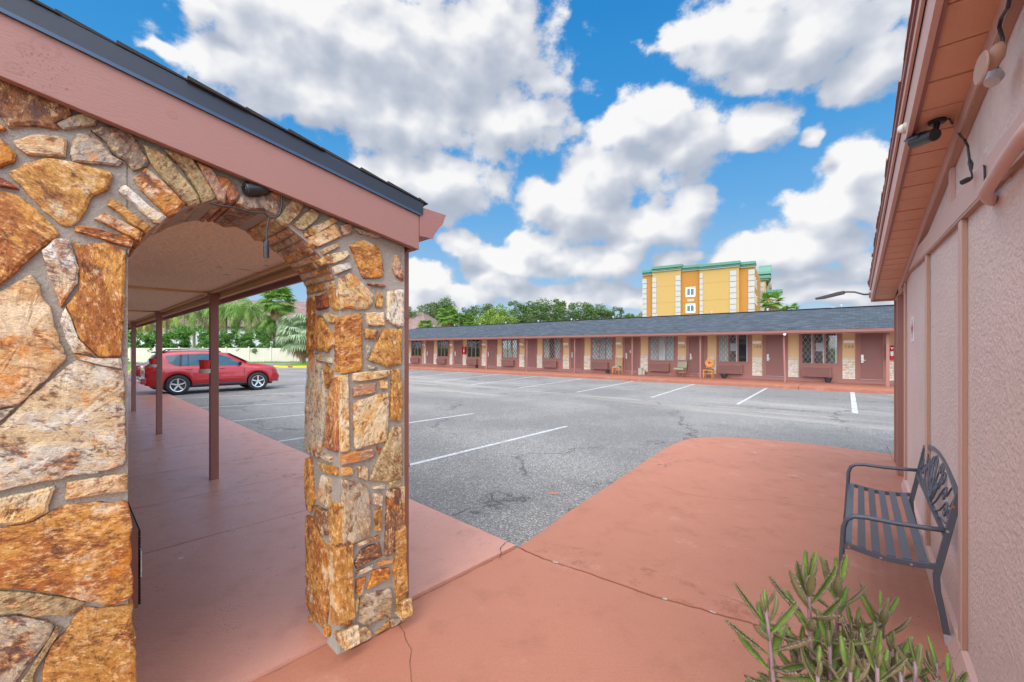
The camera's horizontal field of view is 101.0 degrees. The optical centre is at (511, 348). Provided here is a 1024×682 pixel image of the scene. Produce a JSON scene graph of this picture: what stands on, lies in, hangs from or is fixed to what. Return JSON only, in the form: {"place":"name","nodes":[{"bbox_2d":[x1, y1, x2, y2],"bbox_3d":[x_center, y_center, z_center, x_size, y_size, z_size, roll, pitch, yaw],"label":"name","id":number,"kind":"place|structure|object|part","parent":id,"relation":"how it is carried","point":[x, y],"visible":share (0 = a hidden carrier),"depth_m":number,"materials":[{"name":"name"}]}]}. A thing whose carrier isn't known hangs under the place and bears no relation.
{"place":"outdoors","nodes":[
{"label":"outdoors","id":0,"kind":"place"},
{"bbox_2d":[129,329,151,344],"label":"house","id":1,"kind":"structure","parent":0,"point":[141,343],"depth_m":75.08,"materials":[{"name":"white"}]},
{"bbox_2d":[154,300,305,347],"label":"house","id":2,"kind":"structure","parent":0,"point":[300,307],"depth_m":68.47,"materials":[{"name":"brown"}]},
{"bbox_2d":[128,376,515,681],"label":"walkway","id":3,"kind":"structure","parent":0,"point":[223,586],"depth_m":3.53,"materials":[{"name":"red concrete"}]},
{"bbox_2d":[0,0,445,681],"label":"motel wing","id":4,"kind":"structure","parent":3,"relation":"on","point":[122,166],"depth_m":1.71,"materials":[{"name":"brown stone"}]},
{"bbox_2d":[149,358,156,366],"bbox_3d":[-6.943,0.284,8.172,0.135,0.167,0.161,0,0,-4],"label":"ash can","id":5,"kind":"object","parent":4,"relation":"attached to","point":[152,362],"visible":1,"depth_m":8.12,"materials":[{"name":"red metal"}]},
{"bbox_2d":[198,360,210,373],"bbox_3d":[-3.883,0.234,5.346,0.135,0.167,0.161,0,0,-4],"label":"ash can","id":6,"kind":"object","parent":4,"relation":"attached to","point":[204,366],"visible":1,"depth_m":5.29,"materials":[{"name":"red metal"}]},
{"bbox_2d":[209,195,282,218],"bbox_3d":[-1.239,-0.696,1.981,0.008,0.135,0.300,0,0,43],"label":"camera cable","id":7,"kind":"object","parent":4,"relation":"attached to","point":[251,211],"visible":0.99,"depth_m":1.99,"materials":[{"name":"black plastic"}]},
{"bbox_2d":[263,217,269,257],"bbox_3d":[-1.183,-0.533,2.033,0.025,0.197,0.025,0,0,-2],"label":"hanging plug","id":8,"kind":"object","parent":7,"relation":"hanging from","point":[266,249],"visible":1,"depth_m":2.03,"materials":[{"name":"black plastic"}]},
{"bbox_2d":[242,181,267,195],"bbox_3d":[-1.224,-0.757,2.011,0.060,0.084,0.107,0,0,34],"label":"security camera","id":9,"kind":"object","parent":4,"relation":"attached to","point":[251,189],"visible":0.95,"depth_m":1.99,"materials":[{"name":"black plastic"}]},
{"bbox_2d":[38,0,911,321],"label":"sky","id":10,"kind":"structure","parent":0,"point":[569,151],"materials":[{"name":"blue"}]},
{"bbox_2d":[128,363,893,547],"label":"parking lot","id":11,"kind":"structure","parent":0,"point":[607,436],"depth_m":9.40,"materials":[{"name":"grey asphalt"}]},
{"bbox_2d":[129,363,145,376],"bbox_3d":[-18.879,0.999,23.847,1.732,1.492,4.000,0,0,44],"label":"parked car","id":12,"kind":"object","parent":11,"relation":"on","point":[139,366],"visible":0.03,"depth_m":22.09,"materials":[{"name":"red paint"}]},
{"bbox_2d":[136,348,278,394],"bbox_3d":[-12.199,0.878,17.180,2.011,1.733,4.565,0,0,44],"label":"parked car","id":13,"kind":"object","parent":11,"relation":"on","point":[181,374],"visible":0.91,"depth_m":16.16,"materials":[{"name":"red paint"}]},
{"bbox_3d":[-12.589,0.453,15.651,0.130,0.415,0.400,0,0,44],"label":"window glass","id":14,"kind":"part","parent":13,"relation":"part of","materials":[{"name":"blue glass"}]},
{"bbox_3d":[-12.082,0.445,16.162,0.122,0.460,0.960,0,0,44],"label":"window glass","id":15,"kind":"part","parent":13,"relation":"part of","materials":[{"name":"blue glass"}]},
{"bbox_3d":[-11.365,0.450,16.895,0.119,0.470,0.910,0,0,44],"label":"window glass","id":16,"kind":"part","parent":13,"relation":"part of","materials":[{"name":"blue glass"}]},
{"bbox_2d":[200,402,302,407],"bbox_3d":[-6.801,1.741,13.507,5.335,0.001,0.088,0,0,-27],"label":"parking line","id":17,"kind":"object","parent":11,"relation":"on","point":[244,405],"visible":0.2,"depth_m":12.80,"materials":[{"name":"paint"}]},
{"bbox_2d":[237,414,304,420],"bbox_3d":[-4.938,1.741,11.439,4.612,0.001,0.088,0,0,-39],"label":"parking line","id":18,"kind":"object","parent":11,"relation":"on","point":[270,417],"visible":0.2,"depth_m":10.59,"materials":[{"name":"paint"}]},
{"bbox_2d":[276,364,306,365],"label":"grass island","id":19,"kind":"structure","parent":11,"relation":"on","point":[292,365],"depth_m":38.84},
{"bbox_2d":[278,413,473,441],"bbox_3d":[-2.722,1.741,9.537,0.088,0.001,4.817,0,0,45],"label":"parking line","id":20,"kind":"object","parent":11,"relation":"on","point":[409,422],"visible":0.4,"depth_m":10.15,"materials":[{"name":"paint"}]},
{"bbox_2d":[410,426,567,465],"bbox_3d":[-0.319,1.741,7.667,0.088,0.001,4.663,0,0,41],"label":"parking line","id":21,"kind":"object","parent":11,"relation":"on","point":[483,446],"visible":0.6,"depth_m":7.39,"materials":[{"name":"paint"}]},
{"bbox_2d":[651,384,693,397],"bbox_3d":[6.897,1.741,17.714,0.088,0.001,6.926,0,0,35],"label":"parking line","id":22,"kind":"object","parent":11,"relation":"on","point":[671,391],"visible":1,"depth_m":16.94,"materials":[{"name":"paint"}]},
{"bbox_2d":[737,388,766,403],"bbox_3d":[9.047,1.741,15.748,0.088,0.001,6.745,0,0,38],"label":"parking line","id":23,"kind":"object","parent":11,"relation":"on","point":[751,396],"visible":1,"depth_m":15.19,"materials":[{"name":"paint"}]},
{"bbox_2d":[850,392,857,412],"bbox_3d":[11.319,1.741,13.991,0.130,0.001,6.870,0,0,38],"label":"parking line","id":24,"kind":"object","parent":11,"relation":"on","point":[854,404],"visible":1,"depth_m":13.27,"materials":[{"name":"paint"}]},
{"bbox_2d":[253,548,827,681],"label":"front pavement","id":25,"kind":"structure","parent":0,"point":[517,615],"depth_m":2.46,"materials":[{"name":"red paint"}]},
{"bbox_2d":[725,550,968,681],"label":"succulent plant","id":26,"kind":"object","parent":25,"relation":"on","point":[844,660],"visible":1,"depth_m":1.32,"materials":[{"name":"green plant"}]},
{"bbox_2d":[409,365,893,394],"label":"motel walkway","id":27,"kind":"structure","parent":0,"point":[838,387],"depth_m":21.52,"materials":[{"name":"red concrete"}]},
{"bbox_2d":[612,358,622,373],"bbox_3d":[6.550,1.101,26.215,0.476,1.001,0.536,0,0,39],"label":"side chair","id":28,"kind":"object","parent":27,"relation":"on","point":[618,363],"visible":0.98,"depth_m":26.32,"materials":[{"name":"orange wood"}]},
{"bbox_2d":[638,368,644,374],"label":"concrete block","id":29,"kind":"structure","parent":27,"relation":"on","point":[641,371],"depth_m":25.30,"materials":[{"name":"white concrete"}]},
{"bbox_2d":[409,304,893,386],"bbox_3d":[5.286,-0.345,31.723,50.200,3.891,10.320,0,0,40],"label":"motel row","id":30,"kind":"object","parent":27,"relation":"on","point":[840,344],"visible":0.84,"depth_m":23.67,"materials":[{"name":"red paint"}]},
{"bbox_2d":[411,341,421,356],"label":"window","id":31,"kind":"structure","parent":30,"relation":"in","point":[415,345],"depth_m":39.44,"materials":[{"name":"clear glass"}]},
{"bbox_2d":[427,341,431,363],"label":"door","id":32,"kind":"structure","parent":30,"relation":"in","point":[429,343],"depth_m":38.23,"materials":[{"name":"paint"}]},
{"bbox_2d":[437,340,448,356],"bbox_3d":[-6.071,0.015,37.070,1.431,1.530,0.040,0,0,40],"label":"window","id":33,"kind":"structure","parent":30,"relation":"in","point":[442,345],"depth_m":37.05,"materials":[{"name":"clear glass"}]},
{"bbox_2d":[455,341,460,364],"bbox_3d":[-4.606,0.380,35.808,0.787,2.040,0.097,0,0,40],"label":"door","id":34,"kind":"structure","parent":30,"relation":"in","point":[457,343],"depth_m":35.85,"materials":[{"name":"paint"}]},
{"bbox_2d":[467,340,479,357],"bbox_3d":[-3.147,0.015,34.666,1.478,1.530,0.040,0,0,39],"label":"window","id":35,"kind":"structure","parent":30,"relation":"in","point":[473,346],"depth_m":34.69,"materials":[{"name":"clear glass"}]},
{"bbox_2d":[488,340,494,365],"bbox_3d":[-1.649,0.380,33.402,0.799,2.040,0.097,0,0,39],"label":"door","id":36,"kind":"structure","parent":30,"relation":"in","point":[491,343],"depth_m":33.41,"materials":[{"name":"paint"}]},
{"bbox_2d":[502,339,517,357],"bbox_3d":[-0.163,0.015,32.201,1.499,1.530,0.040,0,0,40],"label":"window","id":37,"kind":"structure","parent":30,"relation":"in","point":[509,347],"depth_m":32.20,"materials":[{"name":"clear glass"}]},
{"bbox_2d":[528,339,534,366],"bbox_3d":[1.370,0.380,30.949,0.795,2.040,0.014,0,0,40],"label":"door","id":38,"kind":"structure","parent":30,"relation":"in","point":[531,342],"depth_m":30.90,"materials":[{"name":"paint"}]},
{"bbox_2d":[543,338,560,358],"bbox_3d":[2.819,0.015,29.743,1.492,1.530,0.040,0,0,40],"label":"window","id":39,"kind":"structure","parent":30,"relation":"in","point":[551,346],"depth_m":29.74,"materials":[{"name":"clear glass"}]},
{"bbox_2d":[571,339,581,368],"bbox_3d":[4.337,0.380,28.443,0.806,2.040,0.097,0,0,40],"label":"door","id":40,"kind":"structure","parent":30,"relation":"in","point":[578,341],"depth_m":28.43,"materials":[{"name":"paint"}]},
{"bbox_2d":[592,337,612,359],"bbox_3d":[5.826,0.015,27.268,1.510,1.530,0.040,0,0,39],"label":"window","id":41,"kind":"structure","parent":30,"relation":"in","point":[602,348],"depth_m":27.27,"materials":[{"name":"clear glass"}]},
{"bbox_2d":[625,338,637,370],"bbox_3d":[7.342,0.380,25.967,0.793,2.040,0.097,0,0,40],"label":"door","id":42,"kind":"structure","parent":30,"relation":"in","point":[628,341],"depth_m":26.02,"materials":[{"name":"paint"}]},
{"bbox_2d":[649,336,674,361],"bbox_3d":[8.810,0.015,24.805,1.489,1.530,0.040,0,0,40],"label":"window","id":43,"kind":"structure","parent":30,"relation":"in","point":[662,348],"depth_m":24.80,"materials":[{"name":"clear glass"}]},
{"bbox_2d":[689,337,703,372],"bbox_3d":[10.289,0.380,23.544,0.777,2.040,0.097,0,0,39],"label":"door","id":44,"kind":"structure","parent":30,"relation":"in","point":[693,341],"depth_m":23.61,"materials":[{"name":"paint"}]},
{"bbox_2d":[718,335,748,362],"bbox_3d":[11.732,0.015,22.398,1.460,1.530,0.040,0,0,39],"label":"window","id":45,"kind":"structure","parent":30,"relation":"in","point":[733,348],"depth_m":22.40,"materials":[{"name":"clear glass"}]},
{"bbox_2d":[766,335,783,375],"bbox_3d":[13.182,0.380,21.159,0.758,2.040,0.097,0,0,39],"label":"door","id":46,"kind":"structure","parent":30,"relation":"in","point":[774,343],"depth_m":21.20,"materials":[{"name":"paint"}]},
{"bbox_2d":[801,333,837,364],"bbox_3d":[14.589,0.015,20.042,1.428,1.530,0.040,0,0,39],"label":"window","id":47,"kind":"structure","parent":30,"relation":"in","point":[819,349],"depth_m":20.05,"materials":[{"name":"clear glass"}]},
{"bbox_2d":[860,334,882,379],"bbox_3d":[16.022,0.380,18.817,0.759,2.040,0.097,0,0,39],"label":"door","id":48,"kind":"structure","parent":30,"relation":"in","point":[871,345],"depth_m":18.84,"materials":[{"name":"paint"}]},
{"bbox_2d":[890,345,893,359],"bbox_3d":[16.511,0.190,18.347,0.360,0.620,0.179,0,0,39],"label":"extinguisher box","id":49,"kind":"object","parent":30,"relation":"attached to","point":[891,352],"visible":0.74,"depth_m":18.32,"materials":[{"name":"red metal"}]},
{"bbox_2d":[674,360,687,376],"bbox_3d":[9.496,1.133,23.779,0.618,0.936,0.540,0,0,-45],"label":"side chair","id":50,"kind":"object","parent":27,"relation":"on","point":[682,364],"visible":0.98,"depth_m":23.81,"materials":[{"name":"fabric"}]},
{"bbox_2d":[703,358,713,377],"bbox_3d":[10.650,1.083,22.856,0.483,1.037,0.576,0,0,36],"label":"side chair","id":51,"kind":"object","parent":27,"relation":"on","point":[707,364],"visible":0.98,"depth_m":22.97,"materials":[{"name":"orange wood"}]},
{"bbox_2d":[824,377,831,382],"bbox_3d":[14.621,1.480,19.517,0.340,0.240,0.340,0,0,39],"label":"flower pot","id":52,"kind":"object","parent":27,"relation":"on","point":[828,379],"visible":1,"depth_m":19.44,"materials":[{"name":"plastic"}]},
{"bbox_2d":[519,437,953,681],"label":"paved bay","id":53,"kind":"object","parent":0,"point":[646,527],"visible":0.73,"depth_m":3.89,"materials":[{"name":"red paint"}]},
{"bbox_2d":[837,445,957,645],"bbox_3d":[2.814,1.219,3.155,0.588,0.960,1.586,0,0,40],"label":"garden bench","id":54,"kind":"object","parent":53,"relation":"on","point":[931,487],"visible":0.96,"depth_m":2.76,"materials":[{"name":"metal"}]},
{"bbox_2d":[867,0,1023,681],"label":"gable building","id":55,"kind":"structure","parent":53,"relation":"on","point":[947,267],"depth_m":2.08,"materials":[{"name":"pink paint"}]},
{"bbox_2d":[815,291,870,299],"bbox_3d":[5.487,-0.873,6.985,0.760,0.144,0.120,0,0,39],"label":"area light","id":56,"kind":"object","parent":55,"relation":"attached to","point":[833,295],"visible":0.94,"depth_m":6.99,"materials":[{"name":"grey metal"}]},
{"bbox_2d":[897,122,906,133],"bbox_3d":[2.132,-1.200,2.310,0.037,0.056,0.056,0,0,40],"label":"dome sensor","id":57,"kind":"object","parent":55,"relation":"attached to","point":[902,128],"visible":1,"depth_m":2.29,"materials":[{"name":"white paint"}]},
{"bbox_2d":[911,316,913,341],"bbox_3d":[4.314,-0.201,4.549,0.007,0.270,0.290,0,0,40],"label":"wall sign","id":58,"kind":"object","parent":55,"relation":"attached to","point":[912,329],"visible":1,"depth_m":4.52,"materials":[{"name":"white plastic"}]},
{"bbox_2d":[904,117,946,147],"bbox_3d":[2.294,-1.171,2.337,0.113,0.123,0.194,0,0,9],"label":"security camera","id":59,"kind":"object","parent":55,"relation":"attached to","point":[924,137],"visible":1,"depth_m":2.28,"materials":[{"name":"black plastic"}]},
{"bbox_2d":[940,118,970,159],"bbox_3d":[2.315,-1.079,2.221,0.089,0.352,0.609,0,0,41],"label":"camera cable","id":60,"kind":"object","parent":55,"relation":"attached to","point":[965,142],"visible":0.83,"depth_m":2.03,"materials":[{"name":"black plastic"}]},
{"bbox_2d":[959,159,973,184],"bbox_3d":[2.126,-0.824,1.963,0.096,0.134,0.037,0,0,-23],"label":"cable connector","id":61,"kind":"object","parent":55,"relation":"attached to","point":[970,163],"visible":1,"depth_m":1.96,"materials":[{"name":"black plastic"}]},
{"bbox_2d":[973,0,1011,87],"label":"flood light","id":62,"kind":"object","parent":55,"relation":"attached to","point":[989,71],"visible":1,"depth_m":1.50,"materials":[{"name":"white plastic"}]},
{"bbox_2d":[783,302,799,309],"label":"washington palm","id":63,"kind":"object","parent":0,"point":[793,305],"visible":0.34,"depth_m":61.67,"materials":[{"name":"green plant"}]},
{"label":"ground","id":64,"kind":"structure","parent":0,"visible":0},
{"bbox_2d":[128,330,138,347],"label":"hedge shrub","id":65,"kind":"object","parent":64,"relation":"on","point":[129,337],"visible":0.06,"depth_m":48.58,"materials":[{"name":"green plant"}]},
{"bbox_2d":[129,324,150,334],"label":"feather palm","id":66,"kind":"object","parent":64,"relation":"on","point":[138,330],"visible":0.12,"depth_m":55.49,"materials":[{"name":"green plant"}]},
{"bbox_2d":[128,330,155,347],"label":"hedge shrub","id":67,"kind":"object","parent":64,"relation":"on","point":[146,345],"visible":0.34,"depth_m":48.99,"materials":[{"name":"green plant"}]},
{"bbox_2d":[136,321,170,336],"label":"feather palm","id":68,"kind":"object","parent":64,"relation":"on","point":[153,326],"visible":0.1,"depth_m":57.82,"materials":[{"name":"green plant"}]},
{"bbox_2d":[138,330,174,350],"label":"hedge shrub","id":69,"kind":"object","parent":64,"relation":"on","point":[152,338],"visible":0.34,"depth_m":49.42,"materials":[{"name":"green plant"}]},
{"bbox_2d":[139,315,191,339],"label":"feather palm","id":70,"kind":"object","parent":64,"relation":"on","point":[165,327],"visible":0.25,"depth_m":55.91,"materials":[{"name":"green plant"}]},
{"bbox_2d":[162,323,191,347],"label":"hedge shrub","id":71,"kind":"object","parent":64,"relation":"on","point":[167,339],"visible":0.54,"depth_m":49.96,"materials":[{"name":"green plant"}]},
{"bbox_2d":[168,310,208,346],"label":"feather palm","id":72,"kind":"object","parent":64,"relation":"on","point":[193,317],"visible":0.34,"depth_m":56.76,"materials":[{"name":"green plant"}]},
{"bbox_2d":[176,325,207,349],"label":"hedge shrub","id":73,"kind":"object","parent":64,"relation":"on","point":[200,337],"visible":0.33,"depth_m":50.50,"materials":[{"name":"green plant"}]},
{"bbox_2d":[197,330,231,347],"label":"hedge shrub","id":74,"kind":"object","parent":64,"relation":"on","point":[205,343],"visible":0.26,"depth_m":50.70,"materials":[{"name":"green plant"}]},
{"bbox_2d":[128,347,307,362],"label":"vinyl fence","id":75,"kind":"object","parent":64,"relation":"on","point":[271,354],"visible":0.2,"depth_m":50.87,"materials":[{"name":"white plastic"}]},
{"bbox_2d":[128,360,307,368],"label":"grass","id":76,"kind":"structure","parent":64,"relation":"on","point":[298,362],"depth_m":49.99,"materials":[{"name":"green plant"}]},
{"bbox_2d":[202,298,250,343],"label":"feather palm","id":77,"kind":"object","parent":64,"relation":"on","point":[221,318],"visible":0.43,"depth_m":55.37,"materials":[{"name":"green plant"}]},
{"bbox_2d":[219,330,254,358],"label":"hedge shrub","id":78,"kind":"object","parent":64,"relation":"on","point":[238,341],"visible":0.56,"depth_m":51.82,"materials":[{"name":"green plant"}]},
{"bbox_2d":[223,298,273,340],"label":"feather palm","id":79,"kind":"object","parent":64,"relation":"on","point":[249,319],"visible":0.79,"depth_m":54.23,"materials":[{"name":"green plant"}]},
{"bbox_2d":[236,328,269,355],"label":"hedge shrub","id":80,"kind":"object","parent":64,"relation":"on","point":[260,335],"visible":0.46,"depth_m":52.08,"materials":[{"name":"green plant"}]},
{"bbox_2d":[257,316,288,345],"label":"feather palm","id":81,"kind":"object","parent":64,"relation":"on","point":[269,321],"visible":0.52,"depth_m":53.45,"materials":[{"name":"green plant"}]},
{"bbox_2d":[258,323,288,349],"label":"hedge shrub","id":82,"kind":"object","parent":64,"relation":"on","point":[267,343],"visible":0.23,"depth_m":52.24,"materials":[{"name":"green plant"}]},
{"bbox_2d":[257,286,296,341],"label":"sabal palm","id":83,"kind":"object","parent":64,"relation":"on","point":[278,309],"visible":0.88,"depth_m":52.69,"materials":[{"name":"green plant"}]},
{"bbox_2d":[273,313,307,362],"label":"fan palm","id":84,"kind":"object","parent":64,"relation":"on","point":[295,343],"visible":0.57,"depth_m":42.48,"materials":[{"name":"green plant"}]},
{"bbox_2d":[409,307,425,317],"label":"broad tree","id":85,"kind":"object","parent":64,"relation":"on","point":[411,313],"visible":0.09,"depth_m":77.54,"materials":[{"name":"green plant"}]},
{"bbox_2d":[409,312,440,328],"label":"house","id":86,"kind":"structure","parent":64,"relation":"on","point":[415,320],"depth_m":76.10,"materials":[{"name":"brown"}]},
{"bbox_2d":[417,320,432,327],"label":"fan palm","id":87,"kind":"object","parent":64,"relation":"on","point":[428,323],"visible":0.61,"depth_m":59.61,"materials":[{"name":"green plant"}]},
{"bbox_2d":[416,302,445,319],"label":"broad tree","id":88,"kind":"object","parent":64,"relation":"on","point":[429,308],"visible":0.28,"depth_m":82.45,"materials":[{"name":"green plant"}]},
{"bbox_2d":[431,296,458,325],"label":"broad tree","id":89,"kind":"object","parent":64,"relation":"on","point":[444,302],"visible":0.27,"depth_m":84.94,"materials":[{"name":"green plant"}]},
{"bbox_2d":[436,306,461,326],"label":"fan palm","id":90,"kind":"object","parent":64,"relation":"on","point":[448,311],"visible":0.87,"depth_m":65.14,"materials":[{"name":"green plant"}]},
{"bbox_2d":[454,307,470,324],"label":"broad tree","id":91,"kind":"object","parent":64,"relation":"on","point":[463,310],"visible":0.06,"depth_m":87.99,"materials":[{"name":"green plant"}]},
{"bbox_2d":[458,314,474,325],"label":"fan palm","id":92,"kind":"object","parent":64,"relation":"on","point":[467,317],"visible":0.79,"depth_m":67.34,"materials":[{"name":"green plant"}]},
{"bbox_2d":[466,303,492,322],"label":"broad tree","id":93,"kind":"object","parent":64,"relation":"on","point":[483,309],"visible":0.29,"depth_m":78.30,"materials":[{"name":"green plant"}]},
{"bbox_2d":[473,310,504,324],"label":"broad tree","id":94,"kind":"object","parent":64,"relation":"on","point":[492,316],"visible":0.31,"depth_m":65.09,"materials":[{"name":"green plant"}]},
{"bbox_2d":[490,304,518,323],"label":"broad tree","id":95,"kind":"object","parent":64,"relation":"on","point":[506,319],"visible":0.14,"depth_m":71.93,"materials":[{"name":"green plant"}]},
{"bbox_2d":[501,300,531,323],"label":"broad tree","id":96,"kind":"object","parent":64,"relation":"on","point":[517,312],"visible":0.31,"depth_m":84.23,"materials":[{"name":"green plant"}]},
{"bbox_2d":[517,301,550,322],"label":"broad tree","id":97,"kind":"object","parent":64,"relation":"on","point":[527,316],"visible":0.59,"depth_m":82.86,"materials":[{"name":"green plant"}]},
{"bbox_2d":[531,297,566,321],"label":"broad tree","id":98,"kind":"object","parent":64,"relation":"on","point":[548,308],"visible":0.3,"depth_m":86.95,"materials":[{"name":"green plant"}]},
{"bbox_2d":[548,300,582,320],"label":"broad tree","id":99,"kind":"object","parent":64,"relation":"on","point":[560,313],"visible":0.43,"depth_m":83.87,"materials":[{"name":"green plant"}]},
{"bbox_2d":[562,302,598,319],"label":"broad tree","id":100,"kind":"object","parent":64,"relation":"on","point":[579,316],"visible":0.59,"depth_m":82.51,"materials":[{"name":"green plant"}]},
{"bbox_2d":[583,303,616,318],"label":"broad tree","id":101,"kind":"object","parent":64,"relation":"on","point":[601,311],"visible":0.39,"depth_m":84.44,"materials":[{"name":"green plant"}]},
{"bbox_2d":[601,306,628,318],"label":"broad tree","id":102,"kind":"object","parent":64,"relation":"on","point":[621,311],"visible":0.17,"depth_m":87.50,"materials":[{"name":"green plant"}]},
{"bbox_2d":[642,260,782,316],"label":"hotel","id":103,"kind":"structure","parent":64,"relation":"on","point":[719,287],"depth_m":74.95,"materials":[{"name":"yellow paint"}]},
{"bbox_2d":[686,287,694,296],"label":"window","id":104,"kind":"structure","parent":103,"relation":"in","point":[690,291],"depth_m":75.36,"materials":[{"name":"white glass"}]},
{"bbox_2d":[686,303,694,312],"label":"window","id":105,"kind":"structure","parent":103,"relation":"in","point":[690,308],"depth_m":75.36,"materials":[{"name":"white glass"}]},
{"bbox_2d":[757,290,784,310],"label":"broad tree","id":106,"kind":"object","parent":64,"relation":"on","point":[771,305],"visible":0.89,"depth_m":59.41,"materials":[{"name":"green plant"}]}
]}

